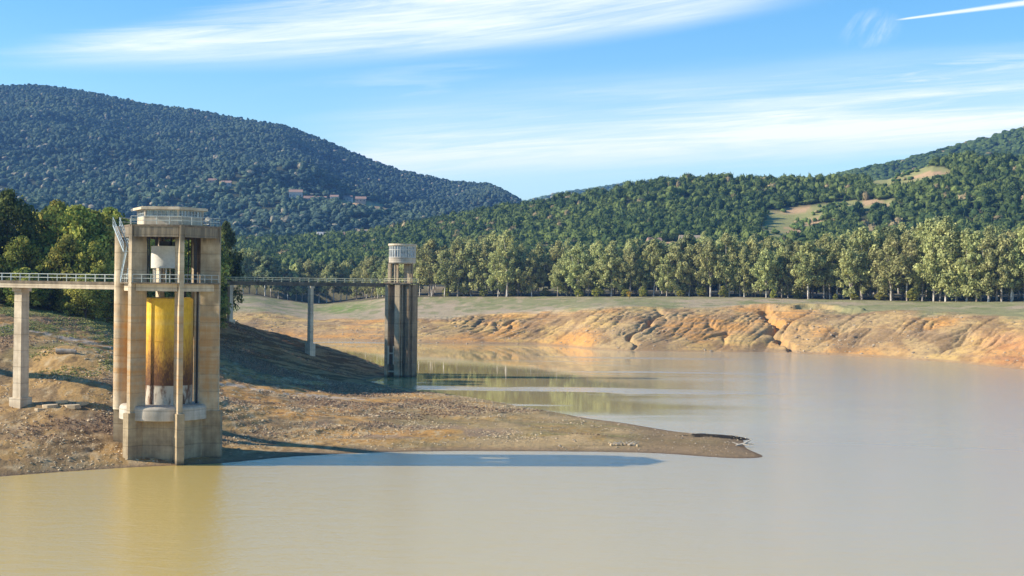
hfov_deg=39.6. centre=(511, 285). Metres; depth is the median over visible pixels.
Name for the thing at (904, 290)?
eucalyptus
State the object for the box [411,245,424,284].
eucalyptus
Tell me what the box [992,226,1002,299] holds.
eucalyptus
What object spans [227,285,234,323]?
bridge pier
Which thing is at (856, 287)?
eucalyptus
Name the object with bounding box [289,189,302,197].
house
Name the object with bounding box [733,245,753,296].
eucalyptus
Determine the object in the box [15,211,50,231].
broadleaf tree
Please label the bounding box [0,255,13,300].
bush
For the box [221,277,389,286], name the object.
footbridge
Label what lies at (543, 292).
shrub
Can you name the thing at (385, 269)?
eucalyptus
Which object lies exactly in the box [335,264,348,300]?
eucalyptus
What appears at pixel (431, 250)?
eucalyptus
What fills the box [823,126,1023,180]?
ridge forest
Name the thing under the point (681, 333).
bank rubble
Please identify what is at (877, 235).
eucalyptus
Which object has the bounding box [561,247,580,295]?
eucalyptus
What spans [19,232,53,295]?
broadleaf tree
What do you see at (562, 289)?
eucalyptus
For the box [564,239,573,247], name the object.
eucalyptus
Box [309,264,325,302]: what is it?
eucalyptus
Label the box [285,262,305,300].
eucalyptus
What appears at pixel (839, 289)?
eucalyptus
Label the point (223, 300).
broadleaf tree
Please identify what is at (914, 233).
eucalyptus
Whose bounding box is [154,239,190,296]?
broadleaf tree
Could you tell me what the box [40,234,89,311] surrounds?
broadleaf tree
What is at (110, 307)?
bush
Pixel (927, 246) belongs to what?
eucalyptus
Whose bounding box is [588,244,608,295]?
eucalyptus
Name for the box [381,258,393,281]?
eucalyptus
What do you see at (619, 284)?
eucalyptus
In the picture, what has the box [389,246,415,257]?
window
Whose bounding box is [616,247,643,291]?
eucalyptus
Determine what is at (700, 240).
eucalyptus
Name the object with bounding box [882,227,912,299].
eucalyptus
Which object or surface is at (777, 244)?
eucalyptus
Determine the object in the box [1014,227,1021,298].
eucalyptus
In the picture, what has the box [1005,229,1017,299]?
eucalyptus
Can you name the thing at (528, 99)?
sky
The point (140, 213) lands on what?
window
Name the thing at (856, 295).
shrub
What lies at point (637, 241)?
eucalyptus
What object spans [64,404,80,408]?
stone slab
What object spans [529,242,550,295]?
eucalyptus
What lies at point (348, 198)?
house
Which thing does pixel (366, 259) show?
eucalyptus
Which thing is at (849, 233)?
eucalyptus
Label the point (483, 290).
shrub
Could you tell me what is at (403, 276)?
eucalyptus
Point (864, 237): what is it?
eucalyptus
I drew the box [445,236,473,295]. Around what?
eucalyptus
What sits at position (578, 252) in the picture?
eucalyptus
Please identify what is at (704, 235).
eucalyptus
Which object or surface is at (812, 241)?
eucalyptus
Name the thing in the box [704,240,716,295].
eucalyptus
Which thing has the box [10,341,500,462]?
shore stones
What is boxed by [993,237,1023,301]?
eucalyptus
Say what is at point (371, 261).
eucalyptus
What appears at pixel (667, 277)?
eucalyptus
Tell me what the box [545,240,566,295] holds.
eucalyptus
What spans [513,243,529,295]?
eucalyptus
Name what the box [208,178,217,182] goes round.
house
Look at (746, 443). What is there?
driftwood
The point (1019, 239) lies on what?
eucalyptus
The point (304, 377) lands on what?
dry scrub
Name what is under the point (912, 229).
eucalyptus
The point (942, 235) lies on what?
eucalyptus
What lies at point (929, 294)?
shrub
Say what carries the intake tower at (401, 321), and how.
in the water
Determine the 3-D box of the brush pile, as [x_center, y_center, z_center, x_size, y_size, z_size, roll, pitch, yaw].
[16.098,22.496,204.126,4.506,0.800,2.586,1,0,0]
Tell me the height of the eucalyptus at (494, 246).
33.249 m
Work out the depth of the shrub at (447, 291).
734.34 m
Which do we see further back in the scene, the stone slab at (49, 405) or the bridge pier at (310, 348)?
the bridge pier at (310, 348)
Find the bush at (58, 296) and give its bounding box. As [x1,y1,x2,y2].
[52,291,75,313]
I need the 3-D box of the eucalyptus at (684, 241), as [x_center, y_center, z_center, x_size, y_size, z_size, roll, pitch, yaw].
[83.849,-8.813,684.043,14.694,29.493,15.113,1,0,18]
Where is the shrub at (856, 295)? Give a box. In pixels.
[849,292,859,299]
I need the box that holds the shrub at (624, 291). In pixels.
[621,289,629,296]
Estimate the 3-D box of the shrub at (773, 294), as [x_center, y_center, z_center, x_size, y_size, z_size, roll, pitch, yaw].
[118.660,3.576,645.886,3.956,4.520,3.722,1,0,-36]
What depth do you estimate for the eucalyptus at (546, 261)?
709.68 m
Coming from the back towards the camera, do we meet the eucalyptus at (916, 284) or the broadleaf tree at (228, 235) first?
the eucalyptus at (916, 284)
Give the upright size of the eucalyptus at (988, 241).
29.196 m
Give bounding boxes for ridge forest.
[525,177,678,201]
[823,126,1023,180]
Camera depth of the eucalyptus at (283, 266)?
836.39 m
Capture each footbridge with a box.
[0,273,113,288]
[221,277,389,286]
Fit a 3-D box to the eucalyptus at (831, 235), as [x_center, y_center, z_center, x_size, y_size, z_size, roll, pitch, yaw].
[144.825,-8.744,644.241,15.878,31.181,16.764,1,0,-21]
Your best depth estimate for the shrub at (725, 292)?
658.64 m
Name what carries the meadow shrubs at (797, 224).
on the ground at (714, 325)
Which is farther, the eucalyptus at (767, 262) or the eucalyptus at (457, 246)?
the eucalyptus at (457, 246)
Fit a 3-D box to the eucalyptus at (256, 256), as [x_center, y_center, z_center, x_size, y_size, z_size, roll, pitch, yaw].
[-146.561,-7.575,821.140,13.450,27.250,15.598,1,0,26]
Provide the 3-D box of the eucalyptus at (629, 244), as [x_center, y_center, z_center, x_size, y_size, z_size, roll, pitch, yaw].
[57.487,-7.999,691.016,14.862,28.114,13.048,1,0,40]
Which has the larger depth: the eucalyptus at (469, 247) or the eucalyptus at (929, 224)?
the eucalyptus at (469, 247)
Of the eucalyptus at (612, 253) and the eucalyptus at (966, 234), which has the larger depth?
the eucalyptus at (612, 253)
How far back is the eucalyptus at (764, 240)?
714.26 m
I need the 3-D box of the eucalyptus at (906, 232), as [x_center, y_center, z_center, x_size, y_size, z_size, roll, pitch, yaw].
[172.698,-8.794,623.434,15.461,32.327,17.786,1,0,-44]
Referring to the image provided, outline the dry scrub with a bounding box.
[0,315,607,444]
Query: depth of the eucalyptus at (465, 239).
740.20 m
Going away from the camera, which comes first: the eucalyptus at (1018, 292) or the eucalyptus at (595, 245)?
the eucalyptus at (1018, 292)
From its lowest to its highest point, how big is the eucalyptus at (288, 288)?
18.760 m
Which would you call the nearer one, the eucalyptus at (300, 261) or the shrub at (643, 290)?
the shrub at (643, 290)
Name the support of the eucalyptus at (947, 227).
on the ground at (714, 325)
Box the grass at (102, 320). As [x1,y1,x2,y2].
[0,305,113,376]
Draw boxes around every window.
[138,210,143,217]
[146,209,176,216]
[179,210,202,217]
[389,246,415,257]
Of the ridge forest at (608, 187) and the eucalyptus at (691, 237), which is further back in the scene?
the ridge forest at (608, 187)
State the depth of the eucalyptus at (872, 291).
658.81 m
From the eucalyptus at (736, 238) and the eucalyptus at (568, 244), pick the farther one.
the eucalyptus at (568, 244)
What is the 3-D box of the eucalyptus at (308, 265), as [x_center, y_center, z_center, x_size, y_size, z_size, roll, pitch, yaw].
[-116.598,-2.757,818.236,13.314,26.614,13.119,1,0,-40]
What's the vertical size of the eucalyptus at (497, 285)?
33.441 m
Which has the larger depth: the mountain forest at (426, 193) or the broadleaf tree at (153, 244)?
the mountain forest at (426, 193)
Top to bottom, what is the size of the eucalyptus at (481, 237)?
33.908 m
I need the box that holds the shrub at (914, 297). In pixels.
[906,288,919,300]
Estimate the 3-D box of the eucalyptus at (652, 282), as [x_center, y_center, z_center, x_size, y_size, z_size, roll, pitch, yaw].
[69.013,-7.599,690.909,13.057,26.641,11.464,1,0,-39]
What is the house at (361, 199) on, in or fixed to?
on the ground at (714, 325)
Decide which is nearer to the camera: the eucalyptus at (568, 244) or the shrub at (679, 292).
the shrub at (679, 292)
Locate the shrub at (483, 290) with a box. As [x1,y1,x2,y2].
[479,288,487,295]
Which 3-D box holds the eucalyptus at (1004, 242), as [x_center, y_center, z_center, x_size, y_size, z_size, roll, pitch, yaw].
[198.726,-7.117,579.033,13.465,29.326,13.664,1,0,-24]
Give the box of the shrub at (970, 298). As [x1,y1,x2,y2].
[965,292,974,300]
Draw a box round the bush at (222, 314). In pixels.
[220,303,230,329]
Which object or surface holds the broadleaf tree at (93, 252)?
on the ground at (714, 325)
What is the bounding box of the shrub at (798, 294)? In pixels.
[793,285,803,297]
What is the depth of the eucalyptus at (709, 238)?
701.61 m
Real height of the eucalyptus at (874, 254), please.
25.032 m
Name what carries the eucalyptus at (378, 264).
on the ground at (714, 325)
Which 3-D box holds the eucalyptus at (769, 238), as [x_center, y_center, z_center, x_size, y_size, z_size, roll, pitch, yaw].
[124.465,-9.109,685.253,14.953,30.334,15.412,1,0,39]
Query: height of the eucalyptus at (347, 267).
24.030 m
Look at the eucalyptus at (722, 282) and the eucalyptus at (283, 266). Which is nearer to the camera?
the eucalyptus at (722, 282)
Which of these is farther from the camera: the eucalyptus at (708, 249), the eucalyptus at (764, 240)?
the eucalyptus at (764, 240)
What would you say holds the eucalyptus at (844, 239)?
on the ground at (714, 325)
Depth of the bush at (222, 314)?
332.19 m
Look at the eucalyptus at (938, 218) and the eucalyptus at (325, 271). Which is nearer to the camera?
the eucalyptus at (938, 218)
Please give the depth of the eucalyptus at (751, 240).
666.62 m
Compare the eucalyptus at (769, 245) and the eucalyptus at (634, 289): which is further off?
the eucalyptus at (634, 289)
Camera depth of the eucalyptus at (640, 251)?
696.75 m
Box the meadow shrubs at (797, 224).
[764,164,944,239]
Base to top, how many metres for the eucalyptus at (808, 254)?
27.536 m
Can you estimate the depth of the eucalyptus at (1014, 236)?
583.76 m
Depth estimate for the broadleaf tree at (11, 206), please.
279.97 m
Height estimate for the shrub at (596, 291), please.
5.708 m
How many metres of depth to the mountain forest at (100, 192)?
1797.83 m
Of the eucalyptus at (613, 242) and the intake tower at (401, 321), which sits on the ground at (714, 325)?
the eucalyptus at (613, 242)
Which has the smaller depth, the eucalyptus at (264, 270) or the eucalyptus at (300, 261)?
the eucalyptus at (264, 270)
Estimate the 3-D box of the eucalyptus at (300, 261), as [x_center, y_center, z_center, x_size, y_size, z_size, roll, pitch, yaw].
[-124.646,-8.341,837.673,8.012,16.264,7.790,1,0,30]
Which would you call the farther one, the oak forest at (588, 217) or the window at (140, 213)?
the oak forest at (588, 217)
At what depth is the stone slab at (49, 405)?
192.92 m
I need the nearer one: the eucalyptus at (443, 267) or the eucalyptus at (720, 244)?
the eucalyptus at (720, 244)
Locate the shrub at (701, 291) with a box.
[697,286,706,295]
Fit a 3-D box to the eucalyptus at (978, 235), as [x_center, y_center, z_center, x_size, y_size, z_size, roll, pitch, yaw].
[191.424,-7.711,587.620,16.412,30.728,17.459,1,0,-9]
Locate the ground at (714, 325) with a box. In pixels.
[0,97,1023,475]
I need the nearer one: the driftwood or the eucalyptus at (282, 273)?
the driftwood
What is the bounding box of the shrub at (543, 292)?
[539,288,551,295]
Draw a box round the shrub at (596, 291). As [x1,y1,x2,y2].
[591,285,605,296]
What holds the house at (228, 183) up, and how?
on the ground at (714, 325)
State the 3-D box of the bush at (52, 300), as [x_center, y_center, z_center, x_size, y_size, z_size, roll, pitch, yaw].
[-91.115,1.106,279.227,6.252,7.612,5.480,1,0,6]
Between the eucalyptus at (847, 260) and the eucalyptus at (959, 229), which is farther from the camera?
the eucalyptus at (847, 260)
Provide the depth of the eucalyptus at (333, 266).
809.61 m
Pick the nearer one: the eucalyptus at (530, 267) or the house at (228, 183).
the eucalyptus at (530, 267)
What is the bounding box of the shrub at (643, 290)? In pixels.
[639,286,647,296]
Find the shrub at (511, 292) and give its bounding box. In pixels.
[508,289,516,295]
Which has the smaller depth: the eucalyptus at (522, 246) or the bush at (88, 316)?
the bush at (88, 316)
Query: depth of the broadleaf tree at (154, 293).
303.73 m
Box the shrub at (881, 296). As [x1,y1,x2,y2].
[875,290,888,299]
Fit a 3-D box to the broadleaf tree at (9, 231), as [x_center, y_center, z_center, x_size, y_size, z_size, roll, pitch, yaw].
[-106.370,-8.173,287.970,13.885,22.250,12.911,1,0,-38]
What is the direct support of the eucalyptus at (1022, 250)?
on the ground at (714, 325)
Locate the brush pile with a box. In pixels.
[608,440,638,446]
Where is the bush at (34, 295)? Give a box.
[0,267,48,306]
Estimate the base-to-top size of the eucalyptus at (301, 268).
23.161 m
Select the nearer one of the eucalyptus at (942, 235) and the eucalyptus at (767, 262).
the eucalyptus at (942, 235)
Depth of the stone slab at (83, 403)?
194.91 m
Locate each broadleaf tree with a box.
[0,188,43,271]
[0,205,19,258]
[0,235,44,303]
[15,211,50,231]
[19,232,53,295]
[20,199,71,271]
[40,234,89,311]
[41,204,114,313]
[67,241,113,318]
[73,210,116,272]
[95,206,150,319]
[103,218,154,294]
[147,239,173,296]
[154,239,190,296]
[167,241,190,294]
[184,240,229,309]
[203,225,233,314]
[220,220,244,316]
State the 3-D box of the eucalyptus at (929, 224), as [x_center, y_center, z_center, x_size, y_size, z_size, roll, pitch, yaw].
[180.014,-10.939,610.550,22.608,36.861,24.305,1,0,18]
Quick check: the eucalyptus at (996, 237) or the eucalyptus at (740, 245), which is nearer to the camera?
the eucalyptus at (996, 237)
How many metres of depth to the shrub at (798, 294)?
646.47 m
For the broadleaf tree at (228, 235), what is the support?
on the ground at (714, 325)
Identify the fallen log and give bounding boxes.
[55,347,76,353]
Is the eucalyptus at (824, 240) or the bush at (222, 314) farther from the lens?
the eucalyptus at (824, 240)
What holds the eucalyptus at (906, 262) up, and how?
on the ground at (714, 325)
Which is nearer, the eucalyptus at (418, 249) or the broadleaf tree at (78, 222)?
the broadleaf tree at (78, 222)
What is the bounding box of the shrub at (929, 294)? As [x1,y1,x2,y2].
[924,291,935,300]
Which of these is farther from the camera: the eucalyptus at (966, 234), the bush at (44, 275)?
the eucalyptus at (966, 234)
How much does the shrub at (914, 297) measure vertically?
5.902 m
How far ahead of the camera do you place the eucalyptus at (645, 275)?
685.19 m
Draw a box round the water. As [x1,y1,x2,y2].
[0,339,1023,575]
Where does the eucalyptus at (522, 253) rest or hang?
on the ground at (714, 325)
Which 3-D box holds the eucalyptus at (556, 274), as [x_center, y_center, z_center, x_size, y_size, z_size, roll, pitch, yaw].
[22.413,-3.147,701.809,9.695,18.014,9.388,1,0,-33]
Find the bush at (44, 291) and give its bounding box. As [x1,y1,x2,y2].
[29,274,51,307]
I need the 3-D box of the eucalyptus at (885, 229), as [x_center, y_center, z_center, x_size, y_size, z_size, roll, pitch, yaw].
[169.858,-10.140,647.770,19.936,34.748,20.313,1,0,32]
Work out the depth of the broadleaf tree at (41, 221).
289.31 m
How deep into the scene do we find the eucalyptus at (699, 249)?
672.96 m
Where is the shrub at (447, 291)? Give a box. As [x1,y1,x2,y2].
[442,287,450,295]
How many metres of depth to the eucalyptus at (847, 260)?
624.63 m
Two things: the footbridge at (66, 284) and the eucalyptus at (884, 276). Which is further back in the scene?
the eucalyptus at (884, 276)
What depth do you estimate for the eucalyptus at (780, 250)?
655.33 m
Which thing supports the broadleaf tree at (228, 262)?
on the ground at (714, 325)
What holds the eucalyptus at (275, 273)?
on the ground at (714, 325)
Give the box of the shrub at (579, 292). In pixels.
[574,289,584,296]
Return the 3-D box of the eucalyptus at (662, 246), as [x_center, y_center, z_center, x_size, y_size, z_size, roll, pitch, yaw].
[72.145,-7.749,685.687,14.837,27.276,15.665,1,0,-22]
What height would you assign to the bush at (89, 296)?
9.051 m
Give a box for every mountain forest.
[0,83,524,215]
[0,159,431,236]
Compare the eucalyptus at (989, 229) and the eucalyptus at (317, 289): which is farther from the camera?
the eucalyptus at (317, 289)
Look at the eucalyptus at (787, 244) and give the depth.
651.40 m
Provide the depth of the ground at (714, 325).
466.40 m
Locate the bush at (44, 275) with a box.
[29,263,73,309]
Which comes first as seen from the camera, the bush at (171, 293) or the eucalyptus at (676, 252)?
the bush at (171, 293)
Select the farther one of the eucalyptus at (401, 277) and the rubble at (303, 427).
the eucalyptus at (401, 277)
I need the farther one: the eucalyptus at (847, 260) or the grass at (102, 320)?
the eucalyptus at (847, 260)
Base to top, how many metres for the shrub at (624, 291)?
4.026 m
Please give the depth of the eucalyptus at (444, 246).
745.19 m
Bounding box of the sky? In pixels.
[0,0,1023,200]
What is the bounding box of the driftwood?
[732,440,753,445]
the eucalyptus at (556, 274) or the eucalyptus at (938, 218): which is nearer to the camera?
the eucalyptus at (938, 218)
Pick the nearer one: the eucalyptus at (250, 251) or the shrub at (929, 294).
the shrub at (929, 294)
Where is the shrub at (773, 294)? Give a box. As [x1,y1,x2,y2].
[769,289,777,297]
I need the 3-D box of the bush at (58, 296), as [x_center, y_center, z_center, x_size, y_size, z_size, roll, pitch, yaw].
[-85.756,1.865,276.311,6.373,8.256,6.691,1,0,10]
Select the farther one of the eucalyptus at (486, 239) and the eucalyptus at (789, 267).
the eucalyptus at (486, 239)
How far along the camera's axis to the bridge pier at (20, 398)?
194.22 m
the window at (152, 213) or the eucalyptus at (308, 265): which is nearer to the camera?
the window at (152, 213)
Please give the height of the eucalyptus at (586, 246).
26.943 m
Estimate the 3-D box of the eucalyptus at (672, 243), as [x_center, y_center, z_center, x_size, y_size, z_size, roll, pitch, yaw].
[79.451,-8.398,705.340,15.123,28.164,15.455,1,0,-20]
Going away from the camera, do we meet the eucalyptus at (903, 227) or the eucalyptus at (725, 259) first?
the eucalyptus at (903, 227)
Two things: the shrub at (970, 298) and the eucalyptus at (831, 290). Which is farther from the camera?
the eucalyptus at (831, 290)
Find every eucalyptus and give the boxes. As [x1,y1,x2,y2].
[238,248,253,292]
[239,248,260,293]
[244,250,261,294]
[252,255,277,295]
[261,257,282,296]
[269,267,285,298]
[279,262,287,276]
[281,269,294,299]
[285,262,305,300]
[295,258,303,272]
[295,263,307,301]
[298,258,318,293]
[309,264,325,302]
[319,261,326,275]
[319,266,335,302]
[323,260,345,301]
[335,260,354,299]
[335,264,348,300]
[348,259,357,271]
[348,268,365,298]
[357,256,369,297]
[359,255,380,298]
[367,260,386,297]
[375,255,385,296]
[375,260,393,294]
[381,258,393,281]
[399,264,422,285]
[399,264,423,291]
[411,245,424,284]
[413,257,429,295]
[416,238,447,295]
[431,249,457,296]
[436,244,449,283]
[443,238,474,295]
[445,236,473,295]
[448,238,491,295]
[454,237,473,295]
[472,240,495,294]
[478,230,498,294]
[478,234,485,293]
[479,236,496,295]
[483,251,510,296]
[487,242,515,295]
[488,230,524,296]
[488,234,509,295]
[508,245,528,295]
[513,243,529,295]
[519,251,544,296]
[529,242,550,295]
[535,254,553,288]
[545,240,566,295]
[549,262,565,296]
[552,250,576,295]
[560,241,592,296]
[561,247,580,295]
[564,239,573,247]
[574,244,592,294]
[576,262,596,295]
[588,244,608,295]
[589,239,604,294]
[592,244,626,296]
[606,265,628,295]
[607,240,623,295]
[616,238,637,294]
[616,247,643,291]
[618,241,644,289]
[629,260,652,294]
[634,237,639,245]
[635,246,644,295]
[640,241,649,292]
[641,239,664,295]
[642,257,663,288]
[650,242,674,295]
[654,254,676,295]
[660,242,692,295]
[664,241,674,294]
[672,244,701,295]
[674,237,695,295]
[682,233,696,280]
[682,241,715,295]
[691,236,701,294]
[694,239,726,296]
[699,231,707,244]
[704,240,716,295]
[705,236,715,294]
[705,240,735,296]
[707,233,740,295]
[713,246,742,296]
[716,239,727,294]
[724,241,754,296]
[727,235,739,294]
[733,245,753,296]
[739,242,767,296]
[742,236,763,296]
[749,247,783,297]
[757,241,776,296]
[758,235,772,246]
[761,236,776,290]
[771,246,789,297]
[773,240,784,296]
[776,238,798,297]
[778,241,815,297]
[790,240,828,298]
[809,240,822,297]
[812,234,838,298]
[814,232,838,297]
[820,233,844,298]
[823,240,847,298]
[825,240,841,297]
[833,245,869,299]
[835,233,854,298]
[839,227,880,298]
[840,229,852,296]
[846,230,868,296]
[861,245,891,299]
[863,284,875,297]
[866,226,885,298]
[871,234,908,300]
[880,225,890,297]
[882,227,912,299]
[885,233,925,300]
[888,283,911,297]
[891,229,913,287]
[898,222,908,298]
[904,223,924,297]
[907,218,943,299]
[908,241,930,300]
[909,227,926,300]
[912,233,945,301]
[919,216,942,297]
[920,216,964,301]
[931,221,944,300]
[936,224,971,300]
[938,228,991,301]
[956,230,997,301]
[964,233,1007,301]
[977,224,1005,298]
[982,234,998,300]
[985,233,1018,301]
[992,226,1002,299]
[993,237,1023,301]
[998,232,1022,300]
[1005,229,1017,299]
[1008,225,1023,286]
[1012,234,1023,279]
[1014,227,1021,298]
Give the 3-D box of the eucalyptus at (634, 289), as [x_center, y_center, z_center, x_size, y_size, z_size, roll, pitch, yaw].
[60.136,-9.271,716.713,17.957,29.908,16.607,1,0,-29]
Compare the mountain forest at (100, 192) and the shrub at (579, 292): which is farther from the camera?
the mountain forest at (100, 192)
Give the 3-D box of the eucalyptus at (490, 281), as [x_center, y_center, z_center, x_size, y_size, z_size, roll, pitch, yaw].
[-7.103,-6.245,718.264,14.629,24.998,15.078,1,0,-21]
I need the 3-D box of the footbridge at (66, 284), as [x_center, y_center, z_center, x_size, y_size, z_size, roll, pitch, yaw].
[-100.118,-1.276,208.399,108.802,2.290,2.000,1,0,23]
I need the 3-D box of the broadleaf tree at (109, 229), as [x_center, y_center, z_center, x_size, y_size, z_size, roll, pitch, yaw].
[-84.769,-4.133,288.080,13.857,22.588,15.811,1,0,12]
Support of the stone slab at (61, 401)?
on the ground at (714, 325)
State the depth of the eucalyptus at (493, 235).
739.80 m
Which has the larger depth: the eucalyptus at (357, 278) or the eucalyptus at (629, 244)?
the eucalyptus at (357, 278)
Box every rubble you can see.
[0,340,741,471]
[235,304,1023,367]
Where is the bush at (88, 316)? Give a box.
[72,292,112,319]
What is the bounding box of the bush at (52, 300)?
[46,278,58,309]
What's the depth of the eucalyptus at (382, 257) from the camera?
787.19 m
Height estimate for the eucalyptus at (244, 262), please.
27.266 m
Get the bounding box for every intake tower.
[113,206,221,465]
[384,244,418,376]
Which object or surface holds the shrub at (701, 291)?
on the ground at (714, 325)
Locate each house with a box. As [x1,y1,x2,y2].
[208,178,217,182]
[220,181,231,186]
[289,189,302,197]
[343,196,352,202]
[355,196,365,204]
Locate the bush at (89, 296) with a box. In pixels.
[62,273,110,317]
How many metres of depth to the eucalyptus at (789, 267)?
649.65 m
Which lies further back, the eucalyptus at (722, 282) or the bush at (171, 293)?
the eucalyptus at (722, 282)
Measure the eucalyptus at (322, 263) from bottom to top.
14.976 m
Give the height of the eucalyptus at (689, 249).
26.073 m
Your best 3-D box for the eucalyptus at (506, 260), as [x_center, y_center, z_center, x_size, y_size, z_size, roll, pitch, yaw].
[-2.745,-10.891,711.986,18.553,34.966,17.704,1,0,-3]
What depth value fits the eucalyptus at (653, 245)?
682.62 m
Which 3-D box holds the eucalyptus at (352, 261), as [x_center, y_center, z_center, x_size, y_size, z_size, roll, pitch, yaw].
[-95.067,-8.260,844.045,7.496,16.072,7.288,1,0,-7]
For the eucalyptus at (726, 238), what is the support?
on the ground at (714, 325)
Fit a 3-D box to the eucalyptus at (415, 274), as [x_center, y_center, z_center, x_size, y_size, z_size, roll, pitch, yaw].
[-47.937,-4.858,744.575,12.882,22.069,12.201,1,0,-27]
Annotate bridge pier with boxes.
[9,288,31,408]
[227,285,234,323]
[305,286,314,355]
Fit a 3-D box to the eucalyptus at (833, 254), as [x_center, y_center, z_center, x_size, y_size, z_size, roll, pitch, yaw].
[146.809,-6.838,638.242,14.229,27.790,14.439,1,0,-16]
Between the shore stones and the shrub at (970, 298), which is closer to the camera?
the shore stones
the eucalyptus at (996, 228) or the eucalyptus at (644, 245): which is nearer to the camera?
the eucalyptus at (996, 228)
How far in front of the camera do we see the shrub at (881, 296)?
619.25 m
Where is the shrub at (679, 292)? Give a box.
[676,290,685,296]
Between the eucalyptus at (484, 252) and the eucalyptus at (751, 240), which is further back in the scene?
the eucalyptus at (484, 252)
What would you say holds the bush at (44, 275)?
on the ground at (714, 325)
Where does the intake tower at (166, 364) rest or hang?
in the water
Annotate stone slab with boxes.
[42,404,57,407]
[56,400,67,403]
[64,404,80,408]
[76,402,88,405]
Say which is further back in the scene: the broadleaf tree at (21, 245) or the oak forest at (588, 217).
the oak forest at (588, 217)
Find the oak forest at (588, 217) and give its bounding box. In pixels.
[4,149,1023,293]
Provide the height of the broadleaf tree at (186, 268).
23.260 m
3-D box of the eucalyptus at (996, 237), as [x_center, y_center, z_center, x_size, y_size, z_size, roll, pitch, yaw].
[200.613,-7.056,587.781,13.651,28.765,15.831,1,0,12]
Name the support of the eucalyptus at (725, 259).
on the ground at (714, 325)
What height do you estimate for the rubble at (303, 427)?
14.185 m
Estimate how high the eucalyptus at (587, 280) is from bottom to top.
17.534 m
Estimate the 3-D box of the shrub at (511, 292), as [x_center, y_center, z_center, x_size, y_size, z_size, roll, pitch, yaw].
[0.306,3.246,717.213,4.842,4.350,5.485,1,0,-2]
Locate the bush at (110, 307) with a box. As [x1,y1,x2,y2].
[90,289,113,322]
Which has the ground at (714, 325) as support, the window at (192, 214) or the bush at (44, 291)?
the bush at (44, 291)
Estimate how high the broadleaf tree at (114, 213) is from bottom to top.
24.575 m
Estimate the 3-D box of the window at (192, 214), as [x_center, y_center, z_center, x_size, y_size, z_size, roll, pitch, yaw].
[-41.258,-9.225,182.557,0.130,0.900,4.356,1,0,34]
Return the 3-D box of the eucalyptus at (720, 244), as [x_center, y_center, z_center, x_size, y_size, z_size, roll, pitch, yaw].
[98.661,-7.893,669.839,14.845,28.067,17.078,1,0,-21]
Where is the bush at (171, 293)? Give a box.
[152,291,174,296]
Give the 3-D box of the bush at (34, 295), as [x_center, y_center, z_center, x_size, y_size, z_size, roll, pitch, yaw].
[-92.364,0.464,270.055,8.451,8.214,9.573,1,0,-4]
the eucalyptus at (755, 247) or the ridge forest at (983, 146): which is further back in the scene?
the ridge forest at (983, 146)
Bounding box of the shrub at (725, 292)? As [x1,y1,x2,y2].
[718,286,729,296]

